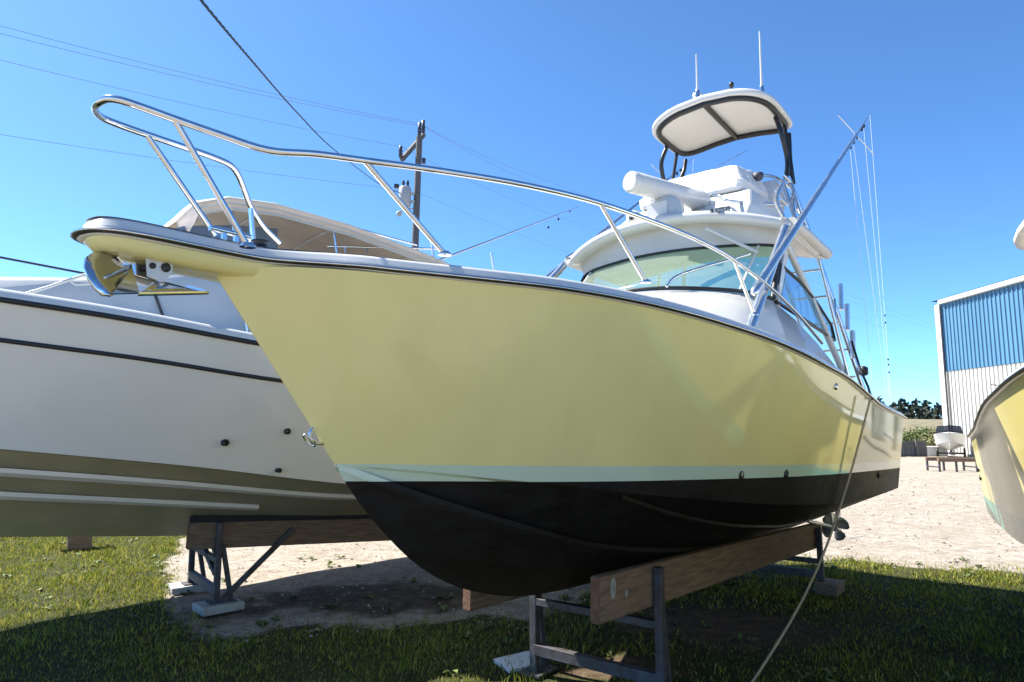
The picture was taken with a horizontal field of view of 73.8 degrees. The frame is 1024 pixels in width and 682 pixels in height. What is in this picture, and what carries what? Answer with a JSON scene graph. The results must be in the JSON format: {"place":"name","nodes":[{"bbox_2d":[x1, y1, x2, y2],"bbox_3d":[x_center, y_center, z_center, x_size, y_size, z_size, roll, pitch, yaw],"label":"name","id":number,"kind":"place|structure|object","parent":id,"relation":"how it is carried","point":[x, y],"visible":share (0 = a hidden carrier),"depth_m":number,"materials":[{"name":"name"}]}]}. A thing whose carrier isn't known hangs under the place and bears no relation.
{"place":"outdoors","nodes":[
{"label":"outdoors","id":0,"kind":"place"},
{"bbox_2d":[0,454,1023,681],"bbox_3d":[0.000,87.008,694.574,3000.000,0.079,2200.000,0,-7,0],"label":"ground","id":1,"kind":"structure","parent":0,"point":[763,629],"depth_m":7.53,"materials":[{"name":"beige sand"}]},
{"bbox_2d":[66,536,92,550],"bbox_3d":[-7.399,3.362,11.679,0.750,0.360,0.340,5,-9,-38],"label":"keel block","id":2,"kind":"object","parent":1,"relation":"on","point":[80,542],"depth_m":11.54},
{"bbox_2d":[168,582,207,595],"bbox_3d":[-4.079,3.122,8.649,0.460,0.090,0.360,4,-8,-32],"label":"concrete pad","id":3,"kind":"object","parent":1,"relation":"on","point":[177,588],"visible":0.42,"depth_m":8.50,"materials":[{"name":"grey concrete"}]},
{"bbox_2d":[192,597,244,616],"bbox_3d":[-3.335,3.013,7.752,0.460,0.090,0.360,7,-10,-43],"label":"concrete pad","id":4,"kind":"object","parent":1,"relation":"on","point":[203,609],"visible":0.85,"depth_m":7.62,"materials":[{"name":"grey concrete"}]},
{"bbox_2d":[181,522,294,604],"bbox_3d":[-3.413,2.614,8.488,0.957,0.890,1.370,5,-9,-38],"label":"boat stand","id":5,"kind":"object","parent":4,"relation":"on","point":[216,557],"visible":0.74,"depth_m":7.87,"materials":[{"name":"metal"}]},
{"bbox_2d":[185,515,390,549],"bbox_3d":[-1.750,2.500,9.191,4.873,0.368,0.106,10,-11,-37],"label":"bunk board","id":6,"kind":"object","parent":5,"relation":"on","point":[252,530],"visible":0.49,"depth_m":8.30,"materials":[{"name":"brown wood"}]},
{"bbox_2d":[0,196,579,536],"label":"cabin cruiser","id":7,"kind":"object","parent":6,"relation":"on","point":[134,415],"visible":0.45,"depth_m":6.89,"materials":[{"name":"beige paint"}]},
{"bbox_2d":[394,120,425,250],"bbox_3d":[-2.965,-1.048,20.434,0.759,12.243,1.272,-6,-9,42],"label":"utility pole","id":8,"kind":"object","parent":1,"relation":"on","point":[405,193],"visible":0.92,"depth_m":20.60,"materials":[{"name":"grey wood"}]},
{"bbox_2d":[200,0,399,192],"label":"service cable","id":9,"kind":"object","parent":8,"relation":"attached to","point":[227,32],"visible":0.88,"depth_m":6.46,"materials":[{"name":"black plastic"}]},
{"bbox_2d":[0,33,913,323],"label":"power line","id":10,"kind":"object","parent":8,"relation":"attached to","point":[292,101],"visible":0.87,"depth_m":18.42,"materials":[{"name":"grey"}]},
{"bbox_2d":[0,134,921,380],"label":"power line","id":11,"kind":"object","parent":8,"relation":"attached to","point":[284,175],"visible":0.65,"depth_m":18.32,"materials":[{"name":"grey"}]},
{"bbox_2d":[2,26,925,322],"bbox_3d":[16.581,-4.010,44.044,1.942,3.089,87.900,-6,-9,42],"label":"power line","id":12,"kind":"object","parent":8,"relation":"attached to","point":[304,100],"visible":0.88,"depth_m":18.36,"materials":[{"name":"grey"}]},
{"bbox_2d":[1,60,926,341],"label":"power line","id":13,"kind":"object","parent":8,"relation":"attached to","point":[283,124],"visible":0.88,"depth_m":17.99,"materials":[{"name":"grey"}]},
{"bbox_2d":[2,507,1012,681],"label":"fallen leaves","id":14,"kind":"object","parent":1,"relation":"on","point":[685,624],"visible":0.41,"depth_m":7.94,"materials":[{"name":"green plant"}]},
{"bbox_2d":[493,651,529,672],"bbox_3d":[0.064,2.831,6.014,0.360,0.035,0.300,1,-5,-29],"label":"white board","id":15,"kind":"object","parent":1,"relation":"on","point":[524,656],"visible":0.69,"depth_m":5.99,"materials":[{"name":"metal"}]},
{"bbox_2d":[3,538,1023,681],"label":"lawn weeds","id":16,"kind":"object","parent":1,"relation":"on","point":[591,641],"visible":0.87,"depth_m":6.72,"materials":[{"name":"green plant"}]},
{"bbox_2d":[159,554,986,631],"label":"yard weeds","id":17,"kind":"object","parent":1,"relation":"on","point":[389,610],"visible":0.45,"depth_m":8.23,"materials":[{"name":"green plant"}]},
{"bbox_2d":[163,478,1023,641],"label":"gravel stones","id":18,"kind":"object","parent":1,"relation":"on","point":[585,586],"visible":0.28,"depth_m":10.58,"materials":[{"name":"beige gravel"}]},
{"bbox_2d":[519,566,671,681],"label":"boat stand","id":19,"kind":"object","parent":1,"relation":"on","point":[542,652],"visible":0.84,"depth_m":5.34,"materials":[{"name":"metal"}]},
{"bbox_2d":[463,589,524,610],"bbox_3d":[1.427,2.211,7.287,0.078,0.310,5.840,-5,-11,37],"label":"bunk board","id":20,"kind":"object","parent":19,"relation":"attached to","point":[472,600],"visible":0.22,"depth_m":5.04,"materials":[{"name":"brown wood"}]},
{"bbox_2d":[70,31,907,596],"bbox_3d":[1.183,-0.785,6.604,3.300,6.355,9.595,-5,-9,38],"label":"sportfishing boat","id":21,"kind":"object","parent":20,"relation":"on","point":[500,433],"visible":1,"depth_m":4.16,"materials":[{"name":"yellow paint"}]},
{"bbox_2d":[83,251,208,296],"bbox_3d":[-1.560,-0.274,2.970,0.171,0.248,0.588,-2,-7,18],"label":"plough anchor","id":22,"kind":"object","parent":21,"relation":"attached to","point":[108,274],"visible":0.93,"depth_m":2.84,"materials":[{"name":"silver metal"}]},
{"bbox_2d":[750,397,871,681],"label":"mooring rope","id":23,"kind":"object","parent":21,"relation":"hanging from","point":[813,576],"visible":1,"depth_m":6.15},
{"bbox_2d":[728,527,824,591],"bbox_3d":[3.437,2.809,9.054,1.460,0.780,0.300,-5,-9,38],"label":"boat stand","id":24,"kind":"object","parent":1,"relation":"on","point":[804,572],"visible":0.3,"depth_m":8.69,"materials":[{"name":"metal"}]},
{"bbox_2d":[590,523,820,624],"bbox_3d":[2.290,2.133,6.752,0.097,0.310,5.630,-5,-11,38],"label":"bunk board","id":25,"kind":"object","parent":24,"relation":"on","point":[617,594],"visible":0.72,"depth_m":5.70,"materials":[{"name":"wood"}]},
{"bbox_2d":[814,578,844,597],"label":"concrete block","id":26,"kind":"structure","parent":1,"relation":"on","point":[832,587],"depth_m":8.44,"materials":[{"name":"grey concrete"}]},
{"bbox_2d":[874,395,942,418],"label":"distant wood","id":27,"kind":"object","parent":1,"relation":"on","point":[924,411],"visible":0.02,"depth_m":213.27,"materials":[{"name":"green plant"}]},
{"bbox_2d":[902,431,922,440],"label":"shrub","id":28,"kind":"object","parent":1,"relation":"on","point":[910,436],"visible":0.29,"depth_m":60.94,"materials":[{"name":"green plant"}]},
{"bbox_2d":[903,427,929,443],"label":"shrub","id":29,"kind":"object","parent":1,"relation":"on","point":[924,430],"visible":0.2,"depth_m":65.21,"materials":[{"name":"green plant"}]},
{"bbox_2d":[913,426,935,432],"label":"shrub","id":30,"kind":"object","parent":1,"relation":"on","point":[917,428],"visible":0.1,"depth_m":77.14,"materials":[{"name":"green plant"}]},
{"bbox_2d":[914,431,935,445],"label":"shrub","id":31,"kind":"object","parent":1,"relation":"on","point":[930,435],"visible":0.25,"depth_m":59.35,"materials":[{"name":"green plant"}]},
{"bbox_2d":[926,437,935,445],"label":"shrub","id":32,"kind":"object","parent":1,"relation":"on","point":[931,442],"visible":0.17,"depth_m":55.52,"materials":[{"name":"green plant"}]},
{"bbox_2d":[927,446,947,455],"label":"white block","id":33,"kind":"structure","parent":1,"relation":"on","point":[931,450],"depth_m":45.49,"materials":[{"name":"metal"}]},
{"bbox_2d":[934,425,965,456],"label":"trailer boat","id":34,"kind":"object","parent":1,"relation":"on","point":[951,438],"visible":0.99,"depth_m":42.72,"materials":[{"name":"white plastic"}]},
{"bbox_2d":[925,457,977,471],"bbox_3d":[19.941,5.592,30.913,1.830,0.600,1.020,0,-7,0],"label":"rack","id":35,"kind":"object","parent":1,"relation":"on","point":[943,460],"visible":0.86,"depth_m":30.45,"materials":[{"name":"wood"}]},
{"bbox_2d":[932,275,1023,456],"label":"boat storage shed","id":36,"kind":"object","parent":1,"relation":"on","point":[980,337],"visible":0.73,"depth_m":44.45,"materials":[{"name":"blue metal"}]},
{"bbox_2d":[0,535,1023,681],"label":"lawn grass","id":37,"kind":"structure","parent":0,"point":[108,553],"depth_m":7.31,"materials":[{"name":"green plant"}]},
{"bbox_2d":[0,0,1023,414],"label":"sky","id":38,"kind":"structure","parent":0,"point":[570,94],"materials":[{"name":"blue"}]},
{"bbox_2d":[901,439,927,456],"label":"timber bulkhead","id":39,"kind":"object","parent":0,"point":[915,448],"visible":0.29,"depth_m":44.82,"materials":[{"name":"grey wood"}]},
{"bbox_2d":[903,419,942,432],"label":"earth bank","id":40,"kind":"structure","parent":0,"point":[908,424],"depth_m":104.97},
{"bbox_3d":[5.897,2.489,6.553,0.100,0.260,3.600,-4,-7,30],"label":"bunk board","id":41,"kind":"object","parent":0,"visible":0},
{"bbox_2d":[967,220,1023,543],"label":"sportfishing boat","id":42,"kind":"object","parent":41,"relation":"on","point":[996,434],"visible":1,"depth_m":5.91,"materials":[{"name":"yellow paint"}]}
]}

